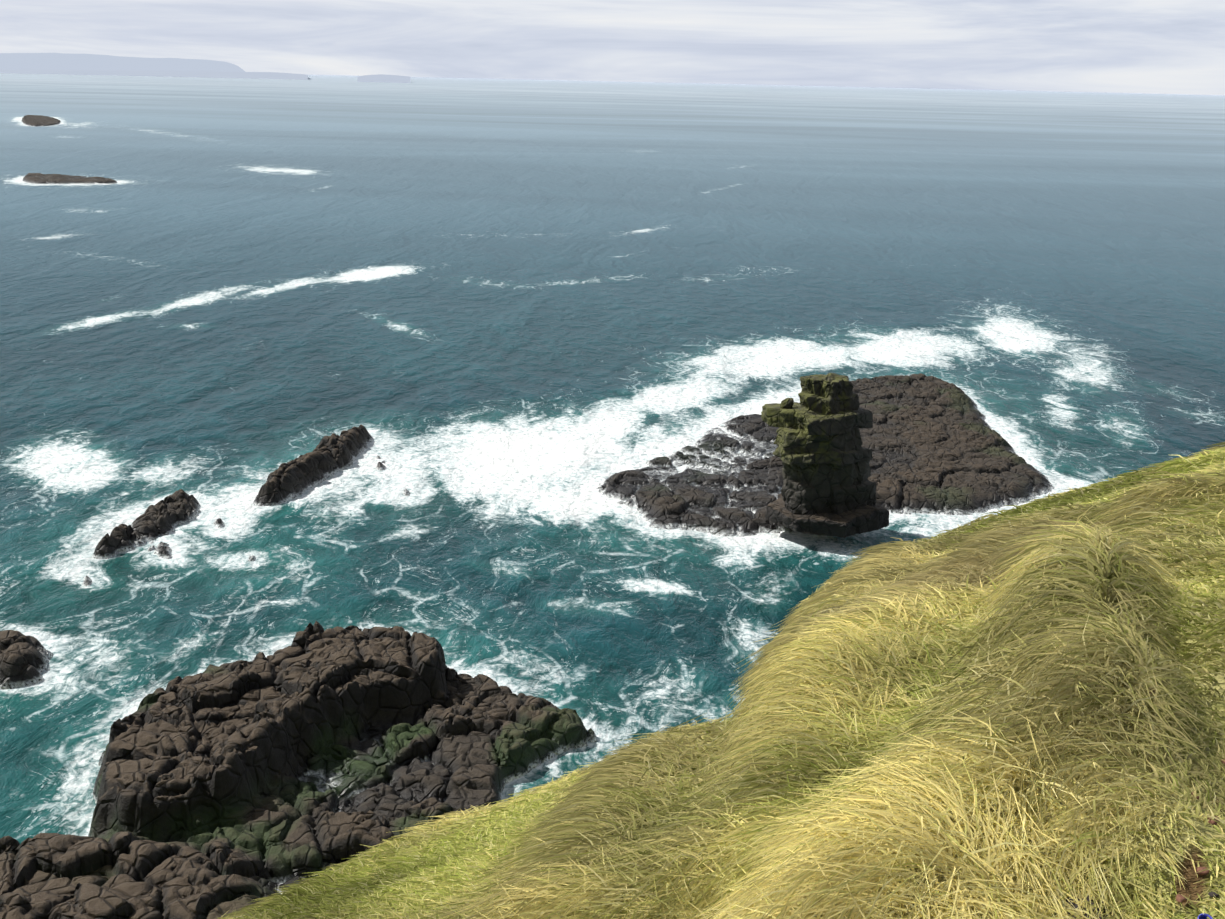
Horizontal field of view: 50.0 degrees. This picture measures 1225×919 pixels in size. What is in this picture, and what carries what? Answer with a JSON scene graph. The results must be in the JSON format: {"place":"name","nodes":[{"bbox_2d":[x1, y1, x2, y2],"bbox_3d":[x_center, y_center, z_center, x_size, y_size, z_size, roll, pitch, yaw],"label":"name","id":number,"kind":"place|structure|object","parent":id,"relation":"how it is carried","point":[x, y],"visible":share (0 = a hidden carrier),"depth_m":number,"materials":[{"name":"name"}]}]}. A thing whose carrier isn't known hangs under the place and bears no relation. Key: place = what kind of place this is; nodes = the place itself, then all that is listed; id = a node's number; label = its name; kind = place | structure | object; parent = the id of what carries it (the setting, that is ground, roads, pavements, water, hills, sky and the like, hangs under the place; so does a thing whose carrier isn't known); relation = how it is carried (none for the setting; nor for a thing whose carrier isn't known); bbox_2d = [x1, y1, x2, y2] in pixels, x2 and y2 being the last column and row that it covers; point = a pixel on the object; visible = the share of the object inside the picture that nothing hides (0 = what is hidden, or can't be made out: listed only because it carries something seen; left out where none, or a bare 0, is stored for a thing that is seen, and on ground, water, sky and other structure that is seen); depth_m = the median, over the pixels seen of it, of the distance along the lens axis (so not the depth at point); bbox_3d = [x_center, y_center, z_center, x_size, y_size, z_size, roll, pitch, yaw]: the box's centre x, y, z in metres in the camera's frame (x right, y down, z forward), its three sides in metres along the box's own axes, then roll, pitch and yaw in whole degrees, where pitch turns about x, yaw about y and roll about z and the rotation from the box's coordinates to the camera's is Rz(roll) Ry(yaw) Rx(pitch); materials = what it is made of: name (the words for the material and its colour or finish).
{"place":"outdoors","nodes":[
{"label":"outdoors","id":0,"kind":"place"},
{"bbox_2d":[0,53,244,71],"bbox_3d":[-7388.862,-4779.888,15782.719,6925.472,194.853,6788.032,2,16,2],"label":"headland","id":1,"kind":"structure","parent":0,"point":[58,61],"depth_m":14014.56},
{"bbox_2d":[0,69,307,79],"bbox_3d":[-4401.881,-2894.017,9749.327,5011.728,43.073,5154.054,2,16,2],"label":"coast","id":2,"kind":"structure","parent":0,"point":[255,75],"depth_m":8307.04},
{"bbox_2d":[0,621,596,918],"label":"rock outcrop","id":3,"kind":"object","parent":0,"point":[222,789],"depth_m":65.42,"materials":[{"name":"brown stone"}]},
{"bbox_2d":[358,74,410,82],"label":"islet","id":4,"kind":"object","parent":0,"point":[386,78],"visible":0.92,"depth_m":7114.71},
{"bbox_2d":[0,73,1224,843],"bbox_3d":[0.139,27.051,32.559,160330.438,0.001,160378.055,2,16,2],"label":"sea","id":5,"kind":"structure","parent":0,"point":[510,325],"depth_m":187.72,"materials":[{"name":"liquid"}]},
{"bbox_2d":[0,630,52,689],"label":"skerry","id":6,"kind":"structure","parent":5,"relation":"in","point":[24,660],"depth_m":78.75,"materials":[{"name":"brown stone"}]},
{"bbox_2d":[21,115,60,126],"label":"island","id":7,"kind":"structure","parent":5,"relation":"in","point":[35,120],"depth_m":877.41,"materials":[{"name":"grey stone"}]},
{"bbox_2d":[22,173,116,183],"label":"island","id":8,"kind":"structure","parent":5,"relation":"in","point":[36,178],"depth_m":419.90,"materials":[{"name":"grey stone"}]},
{"bbox_2d":[82,575,92,585],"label":"skerry","id":9,"kind":"structure","parent":5,"relation":"in","point":[87,581],"depth_m":92.87,"materials":[{"name":"grey stone"}]},
{"bbox_2d":[92,489,199,558],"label":"skerry","id":10,"kind":"structure","parent":5,"relation":"in","point":[167,514],"depth_m":103.14,"materials":[{"name":"black stone"}]},
{"bbox_2d":[147,542,171,558],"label":"rock","id":11,"kind":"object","parent":5,"relation":"in","point":[163,550],"visible":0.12,"depth_m":98.97,"materials":[{"name":"grey stone"}]},
{"bbox_2d":[213,518,223,527],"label":"skerry","id":12,"kind":"structure","parent":5,"relation":"in","point":[218,522],"depth_m":105.35,"materials":[{"name":"grey stone"}]},
{"bbox_2d":[248,555,255,560],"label":"skerry","id":13,"kind":"structure","parent":5,"relation":"in","point":[252,558],"depth_m":98.14,"materials":[{"name":"grey stone"}]},
{"bbox_2d":[253,424,372,505],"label":"skerry","id":14,"kind":"structure","parent":5,"relation":"in","point":[328,456],"depth_m":117.18,"materials":[{"name":"black stone"}]},
{"bbox_2d":[375,456,385,470],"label":"skerry","id":15,"kind":"structure","parent":5,"relation":"in","point":[380,466],"depth_m":121.69,"materials":[{"name":"grey stone"}]},
{"bbox_2d":[403,488,410,495],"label":"skerry","id":16,"kind":"structure","parent":5,"relation":"in","point":[406,492],"depth_m":114.35,"materials":[{"name":"grey stone"}]},
{"bbox_2d":[0,0,1224,94],"label":"sky","id":17,"kind":"structure","parent":0,"point":[1102,46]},
{"bbox_2d":[218,442,1224,918],"bbox_3d":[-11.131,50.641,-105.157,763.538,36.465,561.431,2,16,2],"label":"grass","id":18,"kind":"structure","parent":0,"point":[1188,873],"depth_m":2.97,"materials":[{"name":"plant"}]},
{"bbox_2d":[1061,892,1121,918],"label":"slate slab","id":19,"kind":"object","parent":18,"relation":"on","point":[1074,905],"depth_m":2.93,"materials":[{"name":"grey stone"}]},
{"bbox_2d":[1176,894,1186,902],"bbox_3d":[1.235,0.953,2.852,0.027,0.013,0.021,6,37,-26],"label":"stone","id":20,"kind":"object","parent":18,"relation":"on","point":[1180,898],"visible":0.98,"depth_m":2.85,"materials":[{"name":"brown stone"}]},
{"bbox_2d":[1194,867,1209,874],"bbox_3d":[1.302,0.910,2.904,0.031,0.017,0.027,3,-2,19],"label":"stone","id":21,"kind":"object","parent":18,"relation":"on","point":[1198,869],"visible":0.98,"depth_m":2.90,"materials":[{"name":"brown stone"}]},
{"bbox_2d":[1197,913,1212,918],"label":"bottle cap","id":22,"kind":"object","parent":18,"relation":"on","point":[1203,916],"visible":0.98,"depth_m":2.81,"materials":[{"name":"blue plastic"}]},
{"bbox_2d":[1207,815,1219,824],"bbox_3d":[1.388,0.838,3.041,0.037,0.021,0.031,-27,11,-35],"label":"stone","id":23,"kind":"object","parent":18,"relation":"on","point":[1211,821],"visible":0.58,"depth_m":3.03,"materials":[{"name":"stone"}]},
{"bbox_2d":[1208,892,1218,897],"bbox_3d":[1.309,0.948,2.861,0.020,0.014,0.026,16,-9,-6],"label":"stone","id":24,"kind":"object","parent":18,"relation":"on","point":[1211,894],"visible":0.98,"depth_m":2.85,"materials":[{"name":"stone"}]},
{"bbox_2d":[596,373,1054,536],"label":"rocky islet","id":25,"kind":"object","parent":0,"point":[935,445],"depth_m":122.15,"materials":[{"name":"grey stone"}]},
{"bbox_2d":[761,373,888,537],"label":"sea stack","id":26,"kind":"object","parent":25,"relation":"on","point":[825,457],"visible":1,"depth_m":102.84,"materials":[{"name":"black stone"}]},
{"bbox_2d":[780,398,793,408],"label":"rock","id":27,"kind":"object","parent":26,"relation":"attached to","point":[786,403],"depth_m":103.75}
]}

